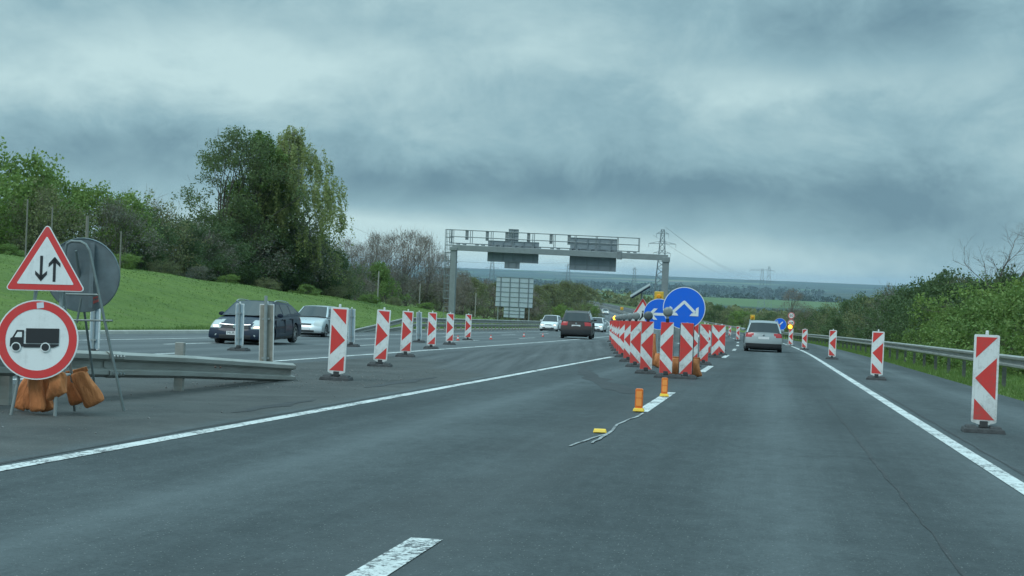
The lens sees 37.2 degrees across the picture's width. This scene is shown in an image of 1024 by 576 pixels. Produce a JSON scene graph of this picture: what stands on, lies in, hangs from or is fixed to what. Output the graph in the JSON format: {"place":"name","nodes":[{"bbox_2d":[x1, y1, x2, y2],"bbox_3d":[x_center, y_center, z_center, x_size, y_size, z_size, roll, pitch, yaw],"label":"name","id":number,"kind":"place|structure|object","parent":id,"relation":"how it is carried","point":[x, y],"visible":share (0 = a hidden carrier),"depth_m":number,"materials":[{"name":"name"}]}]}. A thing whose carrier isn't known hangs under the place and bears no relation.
{"place":"outdoors","nodes":[
{"label":"outdoors","id":0,"kind":"place"},
{"bbox_2d":[13,301,659,383],"bbox_3d":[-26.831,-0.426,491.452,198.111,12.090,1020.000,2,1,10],"label":"road","id":1,"kind":"structure","parent":0,"point":[303,347],"depth_m":47.77,"materials":[{"name":"grey asphalt"}]},
{"bbox_2d":[89,309,100,350],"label":"traffic beacon","id":2,"kind":"object","parent":1,"relation":"on","point":[94,337],"visible":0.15,"depth_m":30.72,"materials":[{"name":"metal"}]},
{"bbox_2d":[227,302,250,350],"bbox_3d":[-6.865,0.964,38.277,0.492,1.235,0.392,2,1,12],"label":"traffic beacon","id":3,"kind":"object","parent":1,"relation":"on","point":[239,330],"visible":1,"depth_m":38.26,"materials":[{"name":"plastic"}]},
{"bbox_2d":[208,299,301,342],"bbox_3d":[-7.802,1.026,46.563,2.020,1.343,4.432,2,1,8],"label":"car","id":4,"kind":"object","parent":1,"relation":"on","point":[287,323],"visible":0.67,"depth_m":45.72,"materials":[{"name":"blue paint"}]},
{"bbox_2d":[78,328,539,334],"bbox_3d":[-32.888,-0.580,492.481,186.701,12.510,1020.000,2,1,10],"label":"kerb","id":5,"kind":"structure","parent":1,"relation":"on","point":[80,332],"depth_m":54.84,"materials":[{"name":"concrete"}]},
{"bbox_2d":[299,305,332,336],"bbox_3d":[-8.059,1.361,62.739,1.760,1.266,3.708,2,1,9],"label":"car","id":6,"kind":"object","parent":1,"relation":"on","point":[315,319],"visible":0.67,"depth_m":61.60,"materials":[{"name":"silver paint"}]},
{"bbox_2d":[347,307,359,346],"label":"traffic beacon","id":7,"kind":"object","parent":1,"relation":"on","point":[351,328],"visible":0.86,"depth_m":47.69,"materials":[{"name":"plastic"}]},
{"bbox_2d":[423,311,438,348],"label":"traffic beacon","id":8,"kind":"object","parent":1,"relation":"on","point":[431,329],"visible":0.97,"depth_m":49.42,"materials":[{"name":"plastic"}]},
{"bbox_2d":[355,314,592,331],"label":"guardrail","id":9,"kind":"object","parent":1,"relation":"on","point":[505,324],"visible":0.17,"depth_m":113.34,"materials":[{"name":"metal"}]},
{"bbox_2d":[540,315,561,331],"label":"car","id":10,"kind":"object","parent":1,"relation":"on","point":[551,322],"visible":0.89,"depth_m":139.11,"materials":[{"name":"white paint"}]},
{"bbox_2d":[560,310,596,338],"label":"car","id":11,"kind":"object","parent":1,"relation":"on","point":[577,323],"visible":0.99,"depth_m":91.46,"materials":[{"name":"brown paint"}]},
{"bbox_2d":[0,336,679,455],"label":"median pavement","id":12,"kind":"structure","parent":0,"point":[25,430],"depth_m":19.80,"materials":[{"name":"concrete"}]},
{"bbox_2d":[28,379,45,411],"bbox_3d":[-4.597,1.004,14.736,0.188,0.398,0.124,2,1,15],"label":"sandbag","id":13,"kind":"object","parent":12,"relation":"on","point":[37,395],"visible":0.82,"depth_m":14.69,"materials":[{"name":"orange fabric"}]},
{"bbox_2d":[0,226,83,415],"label":"road sign stand","id":14,"kind":"object","parent":12,"relation":"on","point":[39,339],"visible":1,"depth_m":14.57,"materials":[{"name":"red"}]},
{"bbox_2d":[46,372,66,400],"bbox_3d":[-4.409,0.936,14.678,0.253,0.265,0.150,-18,6,1],"label":"sandbag","id":15,"kind":"object","parent":14,"relation":"hanging from","point":[57,385],"visible":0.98,"depth_m":14.63,"materials":[{"name":"orange fabric"}]},
{"bbox_2d":[65,370,81,405],"bbox_3d":[-4.372,0.997,15.157,0.205,0.350,0.115,-5,-1,14],"label":"sandbag","id":16,"kind":"object","parent":14,"relation":"attached to","point":[73,395],"visible":0.54,"depth_m":15.11,"materials":[{"name":"orange fabric"}]},
{"bbox_2d":[71,366,103,407],"bbox_3d":[-4.186,0.978,15.007,0.254,0.403,0.123,-15,3,1],"label":"sandbag","id":17,"kind":"object","parent":14,"relation":"attached to","point":[88,390],"visible":1,"depth_m":14.96,"materials":[{"name":"orange fabric"}]},
{"bbox_2d":[50,238,124,410],"bbox_3d":[-4.524,0.365,15.988,0.692,1.787,1.010,2,1,-31],"label":"road sign stand","id":18,"kind":"object","parent":12,"relation":"on","point":[94,265],"visible":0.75,"depth_m":15.94,"materials":[{"name":"grey metal"}]},
{"bbox_2d":[0,342,295,404],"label":"guardrail","id":19,"kind":"object","parent":12,"relation":"on","point":[179,366],"visible":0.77,"depth_m":19.36,"materials":[{"name":"metal"}]},
{"bbox_2d":[259,296,273,361],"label":"traffic beacon","id":20,"kind":"object","parent":12,"relation":"on","point":[266,336],"visible":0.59,"depth_m":24.39,"materials":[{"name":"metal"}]},
{"bbox_2d":[1,348,593,433],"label":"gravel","id":21,"kind":"structure","parent":12,"relation":"on","point":[323,381],"depth_m":24.36,"materials":[{"name":"grey gravel"}]},
{"bbox_2d":[319,304,352,380],"bbox_3d":[-2.826,0.881,24.749,0.492,1.235,0.392,3,1,6],"label":"traffic beacon","id":22,"kind":"object","parent":12,"relation":"on","point":[338,342],"visible":1,"depth_m":24.70,"materials":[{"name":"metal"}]},
{"bbox_2d":[367,307,392,366],"bbox_3d":[-2.708,1.019,31.731,0.492,1.235,0.392,5,1,4],"label":"traffic beacon","id":23,"kind":"object","parent":12,"relation":"on","point":[382,336],"visible":1,"depth_m":31.69,"materials":[{"name":"plastic"}]},
{"bbox_2d":[395,309,414,356],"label":"traffic beacon","id":24,"kind":"object","parent":12,"relation":"on","point":[406,333],"visible":1,"depth_m":39.30,"materials":[{"name":"plastic"}]},
{"bbox_2d":[0,300,1023,575],"bbox_3d":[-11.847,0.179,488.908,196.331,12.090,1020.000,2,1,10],"label":"road","id":25,"kind":"structure","parent":0,"point":[750,462],"depth_m":10.41,"materials":[{"name":"grey asphalt"}]},
{"bbox_2d":[0,362,573,463],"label":"tar seam","id":26,"kind":"object","parent":25,"relation":"on","point":[147,437],"visible":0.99,"depth_m":14.08,"materials":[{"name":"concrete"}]},
{"bbox_2d":[0,357,610,470],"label":"edge line","id":27,"kind":"object","parent":25,"relation":"on","point":[65,456],"visible":1,"depth_m":13.86,"materials":[{"name":"paint"}]},
{"bbox_2d":[346,537,442,575],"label":"lane marking","id":28,"kind":"object","parent":25,"relation":"on","point":[395,558],"visible":1,"depth_m":7.08,"materials":[{"name":"paint"}]},
{"bbox_2d":[575,355,634,392],"bbox_3d":[2.179,1.965,37.873,1.254,0.823,26.723,2,1,3],"label":"tar mark","id":29,"kind":"object","parent":25,"relation":"on","point":[603,383],"visible":0.92,"depth_m":30.00,"materials":[{"name":"asphalt"}]},
{"bbox_2d":[619,313,632,361],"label":"traffic beacon","id":30,"kind":"object","parent":25,"relation":"on","point":[626,353],"visible":0.78,"depth_m":44.05,"materials":[{"name":"plastic"}]},
{"bbox_2d":[625,312,640,366],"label":"traffic beacon","id":31,"kind":"object","parent":25,"relation":"on","point":[635,342],"visible":0.86,"depth_m":39.11,"materials":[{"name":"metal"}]},
{"bbox_2d":[635,311,655,373],"bbox_3d":[3.056,1.231,34.401,0.492,1.415,0.392,3,1,6],"label":"traffic beacon","id":32,"kind":"object","parent":25,"relation":"on","point":[646,353],"visible":0.98,"depth_m":34.36,"materials":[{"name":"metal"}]},
{"bbox_2d":[643,299,665,329],"bbox_3d":[3.986,1.195,41.268,0.840,1.823,0.733,2,1,8],"label":"road sign","id":33,"kind":"object","parent":25,"relation":"on","point":[655,307],"visible":0.34,"depth_m":40.91,"materials":[{"name":"metal"}]},
{"bbox_2d":[653,307,674,377],"bbox_3d":[3.291,1.157,32.332,0.492,1.505,0.392,2,1,8],"label":"traffic beacon","id":34,"kind":"object","parent":25,"relation":"on","point":[666,347],"visible":0.99,"depth_m":32.29,"materials":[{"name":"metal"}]},
{"bbox_2d":[663,287,704,355],"bbox_3d":[3.768,0.961,33.392,0.920,1.971,0.732,2,1,8],"label":"road sign","id":35,"kind":"object","parent":25,"relation":"on","point":[685,304],"visible":0.77,"depth_m":33.03,"materials":[{"name":"metal"}]},
{"bbox_2d":[673,322,696,379],"bbox_3d":[3.699,1.328,32.263,0.492,1.195,0.392,2,1,10],"label":"traffic beacon","id":36,"kind":"object","parent":25,"relation":"on","point":[686,351],"visible":1,"depth_m":32.23,"materials":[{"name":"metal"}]},
{"bbox_2d":[699,322,711,364],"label":"traffic beacon","id":37,"kind":"object","parent":25,"relation":"on","point":[704,341],"visible":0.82,"depth_m":44.48,"materials":[{"name":"plastic"}]},
{"bbox_2d":[741,319,783,352],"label":"car","id":38,"kind":"object","parent":25,"relation":"on","point":[762,335],"visible":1,"depth_m":72.81,"materials":[{"name":"silver paint"}]},
{"bbox_2d":[612,305,1023,494],"bbox_3d":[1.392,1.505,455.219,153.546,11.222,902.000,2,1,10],"label":"edge line","id":39,"kind":"object","parent":25,"relation":"on","point":[1006,477],"visible":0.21,"depth_m":16.38,"materials":[{"name":"paint"}]},
{"bbox_2d":[866,329,886,380],"bbox_3d":[8.955,1.633,37.254,0.492,1.235,0.392,3,1,14],"label":"traffic beacon","id":40,"kind":"object","parent":25,"relation":"on","point":[877,357],"visible":1,"depth_m":37.21,"materials":[{"name":"plastic"}]},
{"bbox_2d":[825,399,966,575],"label":"tar seam","id":41,"kind":"object","parent":25,"relation":"on","point":[949,556],"visible":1,"depth_m":10.61,"materials":[{"name":"asphalt"}]},
{"bbox_2d":[961,331,1005,434],"bbox_3d":[5.733,1.133,18.425,0.492,1.235,0.392,2,1,12],"label":"traffic beacon","id":42,"kind":"object","parent":25,"relation":"on","point":[985,381],"visible":1,"depth_m":18.38,"materials":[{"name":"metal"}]},
{"bbox_2d":[0,253,1023,400],"bbox_3d":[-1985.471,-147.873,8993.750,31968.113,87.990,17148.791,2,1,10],"label":"ground","id":43,"kind":"structure","parent":0,"point":[188,314],"depth_m":97.72,"materials":[{"name":"green plant"}]},
{"bbox_2d":[0,163,41,253],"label":"shrub","id":44,"kind":"object","parent":43,"relation":"on","point":[4,187],"visible":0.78,"depth_m":91.67,"materials":[{"name":"green plant"}]},
{"bbox_2d":[0,136,84,254],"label":"shrub","id":45,"kind":"object","parent":43,"relation":"on","point":[38,165],"visible":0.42,"depth_m":97.91,"materials":[{"name":"green plant"}]},
{"bbox_2d":[0,173,102,255],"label":"shrub","id":46,"kind":"object","parent":43,"relation":"on","point":[45,206],"visible":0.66,"depth_m":91.64,"materials":[{"name":"green plant"}]},
{"bbox_2d":[1,166,138,268],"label":"shrub","id":47,"kind":"object","parent":43,"relation":"on","point":[66,187],"visible":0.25,"depth_m":101.90,"materials":[{"name":"green plant"}]},
{"bbox_2d":[56,180,164,263],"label":"shrub","id":48,"kind":"object","parent":43,"relation":"on","point":[137,205],"visible":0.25,"depth_m":103.24,"materials":[{"name":"green plant"}]},
{"bbox_2d":[72,193,169,263],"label":"shrub","id":49,"kind":"object","parent":43,"relation":"on","point":[113,216],"visible":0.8,"depth_m":99.48,"materials":[{"name":"green plant"}]},
{"bbox_2d":[105,203,185,271],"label":"shrub","id":50,"kind":"object","parent":43,"relation":"on","point":[147,256],"visible":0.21,"depth_m":107.86,"materials":[{"name":"green plant"}]},
{"bbox_2d":[121,182,192,270],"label":"shrub","id":51,"kind":"object","parent":43,"relation":"on","point":[168,221],"visible":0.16,"depth_m":112.04,"materials":[{"name":"green plant"}]},
{"bbox_2d":[132,200,211,275],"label":"shrub","id":52,"kind":"object","parent":43,"relation":"on","point":[182,268],"visible":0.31,"depth_m":113.20,"materials":[{"name":"green plant"}]},
{"bbox_2d":[146,213,232,279],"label":"shrub","id":53,"kind":"object","parent":43,"relation":"on","point":[197,246],"visible":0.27,"depth_m":115.52,"materials":[{"name":"green plant"}]},
{"bbox_2d":[167,216,244,278],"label":"shrub","id":54,"kind":"object","parent":43,"relation":"on","point":[220,251],"visible":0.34,"depth_m":119.84,"materials":[{"name":"green plant"}]},
{"bbox_2d":[172,221,254,282],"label":"shrub","id":55,"kind":"object","parent":43,"relation":"on","point":[241,254],"visible":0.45,"depth_m":121.53,"materials":[{"name":"green plant"}]},
{"bbox_2d":[199,216,272,285],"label":"shrub","id":56,"kind":"object","parent":43,"relation":"on","point":[251,270],"visible":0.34,"depth_m":126.22,"materials":[{"name":"green plant"}]},
{"bbox_2d":[171,125,316,273],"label":"broadleaf tree","id":57,"kind":"object","parent":43,"relation":"on","point":[213,161],"visible":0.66,"depth_m":129.35,"materials":[{"name":"green plant"}]},
{"bbox_2d":[207,216,298,285],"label":"shrub","id":58,"kind":"object","parent":43,"relation":"on","point":[265,250],"visible":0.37,"depth_m":128.02,"materials":[{"name":"green plant"}]},
{"bbox_2d":[221,130,297,285],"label":"broadleaf tree","id":59,"kind":"object","parent":43,"relation":"on","point":[260,138],"visible":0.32,"depth_m":131.64,"materials":[{"name":"green plant"}]},
{"bbox_2d":[239,216,311,290],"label":"shrub","id":60,"kind":"object","parent":43,"relation":"on","point":[287,244],"visible":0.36,"depth_m":130.92,"materials":[{"name":"green plant"}]},
{"bbox_2d":[250,235,316,291],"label":"shrub","id":61,"kind":"object","parent":43,"relation":"on","point":[304,275],"visible":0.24,"depth_m":133.34,"materials":[{"name":"green plant"}]},
{"bbox_2d":[221,117,355,290],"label":"weeping birch","id":62,"kind":"object","parent":43,"relation":"on","point":[298,151],"visible":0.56,"depth_m":133.21,"materials":[{"name":"green plant"}]},
{"bbox_2d":[76,324,539,329],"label":"bank weeds","id":63,"kind":"object","parent":43,"relation":"on","point":[193,327],"visible":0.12,"depth_m":58.79,"materials":[{"name":"green plant"}]},
{"bbox_2d":[284,226,349,291],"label":"shrub","id":64,"kind":"object","parent":43,"relation":"on","point":[327,265],"visible":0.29,"depth_m":134.24,"materials":[{"name":"green plant"}]},
{"bbox_2d":[300,233,351,294],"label":"shrub","id":65,"kind":"object","parent":43,"relation":"on","point":[339,282],"visible":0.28,"depth_m":138.65,"materials":[{"name":"green plant"}]},
{"bbox_2d":[315,233,367,298],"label":"shrub","id":66,"kind":"object","parent":43,"relation":"on","point":[348,287],"visible":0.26,"depth_m":141.63,"materials":[{"name":"green plant"}]},
{"bbox_2d":[326,235,371,294],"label":"bare tree","id":67,"kind":"object","parent":43,"relation":"on","point":[348,243],"visible":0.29,"depth_m":163.14,"materials":[{"name":"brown plant"}]},
{"bbox_2d":[347,262,379,300],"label":"shrub","id":68,"kind":"object","parent":43,"relation":"on","point":[367,273],"visible":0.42,"depth_m":156.83,"materials":[{"name":"green plant"}]},
{"bbox_2d":[351,230,402,293],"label":"bare tree","id":69,"kind":"object","parent":43,"relation":"on","point":[374,243],"visible":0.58,"depth_m":172.85,"materials":[{"name":"brown plant"}]},
{"bbox_2d":[353,260,411,304],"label":"shrub","id":70,"kind":"object","parent":43,"relation":"on","point":[384,279],"visible":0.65,"depth_m":161.92,"materials":[{"name":"green plant"}]},
{"bbox_2d":[360,231,428,303],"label":"bare tree","id":71,"kind":"object","parent":43,"relation":"on","point":[397,250],"visible":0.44,"depth_m":180.61,"materials":[{"name":"brown plant"}]},
{"bbox_2d":[374,271,418,306],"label":"shrub","id":72,"kind":"object","parent":43,"relation":"on","point":[402,278],"visible":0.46,"depth_m":176.68,"materials":[{"name":"green plant"}]},
{"bbox_2d":[371,225,447,305],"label":"bare tree","id":73,"kind":"object","parent":43,"relation":"on","point":[408,235],"visible":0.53,"depth_m":184.27,"materials":[{"name":"brown plant"}]},
{"bbox_2d":[394,232,460,306],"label":"bare tree","id":74,"kind":"object","parent":43,"relation":"on","point":[430,271],"visible":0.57,"depth_m":189.94,"materials":[{"name":"brown plant"}]},
{"bbox_2d":[412,250,466,311],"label":"bare tree","id":75,"kind":"object","parent":43,"relation":"on","point":[443,299],"visible":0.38,"depth_m":196.30,"materials":[{"name":"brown plant"}]},
{"bbox_2d":[439,269,486,316],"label":"tree","id":76,"kind":"object","parent":43,"relation":"on","point":[468,287],"visible":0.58,"depth_m":220.04,"materials":[{"name":"green plant"}]},
{"bbox_2d":[455,275,491,316],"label":"tree","id":77,"kind":"object","parent":43,"relation":"on","point":[479,309],"visible":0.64,"depth_m":229.64,"materials":[{"name":"green plant"}]},
{"bbox_2d":[469,278,503,318],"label":"tree","id":78,"kind":"object","parent":43,"relation":"on","point":[493,289],"visible":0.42,"depth_m":239.99,"materials":[{"name":"green plant"}]},
{"bbox_2d":[495,277,533,324],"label":"road sign","id":79,"kind":"object","parent":43,"relation":"on","point":[514,297],"visible":0.95,"depth_m":167.31,"materials":[{"name":"metal"}]},
{"bbox_2d":[194,272,872,317],"bbox_3d":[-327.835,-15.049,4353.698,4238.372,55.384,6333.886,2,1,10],"label":"distant wood","id":80,"kind":"object","parent":43,"relation":"on","point":[779,292],"visible":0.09,"depth_m":6478.65,"materials":[{"name":"green plant"}]},
{"bbox_2d":[533,283,554,320],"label":"tree","id":81,"kind":"object","parent":43,"relation":"on","point":[542,292],"visible":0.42,"depth_m":292.46,"materials":[{"name":"green plant"}]},
{"bbox_2d":[534,282,571,314],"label":"tree","id":82,"kind":"object","parent":43,"relation":"on","point":[553,289],"visible":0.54,"depth_m":308.82,"materials":[{"name":"green plant"}]},
{"bbox_2d":[443,229,669,337],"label":"sign gantry","id":83,"kind":"object","parent":43,"relation":"on","point":[586,254],"visible":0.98,"depth_m":121.39,"materials":[{"name":"metal"}]},
{"bbox_2d":[548,280,582,314],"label":"tree","id":84,"kind":"object","parent":43,"relation":"on","point":[564,286],"visible":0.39,"depth_m":323.89,"materials":[{"name":"green plant"}]},
{"bbox_2d":[284,277,868,328],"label":"distant scrub","id":85,"kind":"object","parent":43,"relation":"on","point":[626,299],"visible":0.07,"depth_m":699.37,"materials":[{"name":"green plant"}]},
{"bbox_2d":[773,288,811,335],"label":"bare tree","id":86,"kind":"object","parent":43,"relation":"on","point":[793,305],"visible":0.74,"depth_m":246.00,"materials":[{"name":"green plant"}]},
{"bbox_2d":[818,296,862,344],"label":"shrub","id":87,"kind":"object","parent":43,"relation":"on","point":[832,318],"visible":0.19,"depth_m":191.36,"materials":[{"name":"green plant"}]},
{"bbox_2d":[819,291,876,345],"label":"shrub","id":88,"kind":"object","parent":43,"relation":"on","point":[847,303],"visible":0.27,"depth_m":173.68,"materials":[{"name":"green plant"}]},
{"bbox_2d":[839,288,882,346],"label":"shrub","id":89,"kind":"object","parent":43,"relation":"on","point":[871,301],"visible":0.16,"depth_m":157.92,"materials":[{"name":"green plant"}]},
{"bbox_2d":[701,320,1023,386],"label":"guardrail","id":90,"kind":"object","parent":43,"relation":"on","point":[1011,361],"visible":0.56,"depth_m":54.87,"materials":[{"name":"metal"}]},
{"bbox_2d":[847,287,895,347],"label":"shrub","id":91,"kind":"object","parent":43,"relation":"on","point":[873,312],"visible":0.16,"depth_m":145.93,"materials":[{"name":"green plant"}]},
{"bbox_2d":[854,284,912,350],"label":"shrub","id":92,"kind":"object","parent":43,"relation":"on","point":[884,308],"visible":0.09,"depth_m":124.63,"materials":[{"name":"green plant"}]},
{"bbox_2d":[878,276,926,352],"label":"shrub","id":93,"kind":"object","parent":43,"relation":"on","point":[908,294],"visible":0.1,"depth_m":115.99,"materials":[{"name":"green plant"}]},
{"bbox_2d":[793,339,1023,400],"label":"verge grass","id":94,"kind":"structure","parent":43,"relation":"on","point":[942,373],"depth_m":51.43,"materials":[{"name":"green plant"}]},
{"bbox_2d":[884,272,949,341],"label":"shrub","id":95,"kind":"object","parent":43,"relation":"on","point":[896,300],"visible":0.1,"depth_m":108.92,"materials":[{"name":"green plant"}]},
{"bbox_2d":[883,269,977,344],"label":"shrub","id":96,"kind":"object","parent":43,"relation":"on","point":[907,325],"visible":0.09,"depth_m":100.28,"materials":[{"name":"green plant"}]},
{"bbox_2d":[890,266,978,344],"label":"shrub","id":97,"kind":"object","parent":43,"relation":"on","point":[948,285],"visible":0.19,"depth_m":94.73,"materials":[{"name":"green plant"}]},
{"bbox_2d":[907,304,972,359],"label":"shrub","id":98,"kind":"object","parent":43,"relation":"on","point":[945,316],"visible":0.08,"depth_m":76.93,"materials":[{"name":"green plant"}]},
{"bbox_2d":[905,270,989,343],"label":"shrub","id":99,"kind":"object","parent":43,"relation":"on","point":[933,308],"visible":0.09,"depth_m":89.05,"materials":[{"name":"green plant"}]},
{"bbox_2d":[905,292,1014,365],"bbox_3d":[20.192,1.912,63.824,6.177,3.625,6.120,3,1,33],"label":"shrub","id":100,"kind":"object","parent":43,"relation":"on","point":[985,311],"visible":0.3,"depth_m":63.27,"materials":[{"name":"green plant"}]},
{"bbox_2d":[907,296,1023,370],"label":"shrub","id":101,"kind":"object","parent":43,"relation":"on","point":[971,302],"visible":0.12,"depth_m":69.28,"materials":[{"name":"green plant"}]},
{"bbox_2d":[913,219,1023,313],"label":"bare tree","id":102,"kind":"object","parent":43,"relation":"on","point":[1003,266],"visible":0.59,"depth_m":81.53,"materials":[{"name":"brown plant"}]},
{"bbox_2d":[925,262,1023,343],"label":"shrub","id":103,"kind":"object","parent":43,"relation":"on","point":[1007,276],"visible":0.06,"depth_m":80.31,"materials":[{"name":"green plant"}]},
{"bbox_2d":[931,284,1023,374],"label":"shrub","id":104,"kind":"object","parent":43,"relation":"on","point":[1009,301],"visible":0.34,"depth_m":57.63,"materials":[{"name":"green plant"}]},
{"bbox_2d":[951,293,1023,373],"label":"shrub","id":105,"kind":"object","parent":43,"relation":"on","point":[1019,336],"visible":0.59,"depth_m":53.19,"materials":[{"name":"green plant"}]},
{"bbox_2d":[958,271,1023,341],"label":"shrub","id":106,"kind":"object","parent":43,"relation":"on","point":[989,292],"visible":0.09,"depth_m":76.25,"materials":[{"name":"green plant"}]},
{"bbox_2d":[0,0,1023,286],"label":"sky","id":107,"kind":"structure","parent":0,"point":[820,141],"materials":[{"name":"grey"}]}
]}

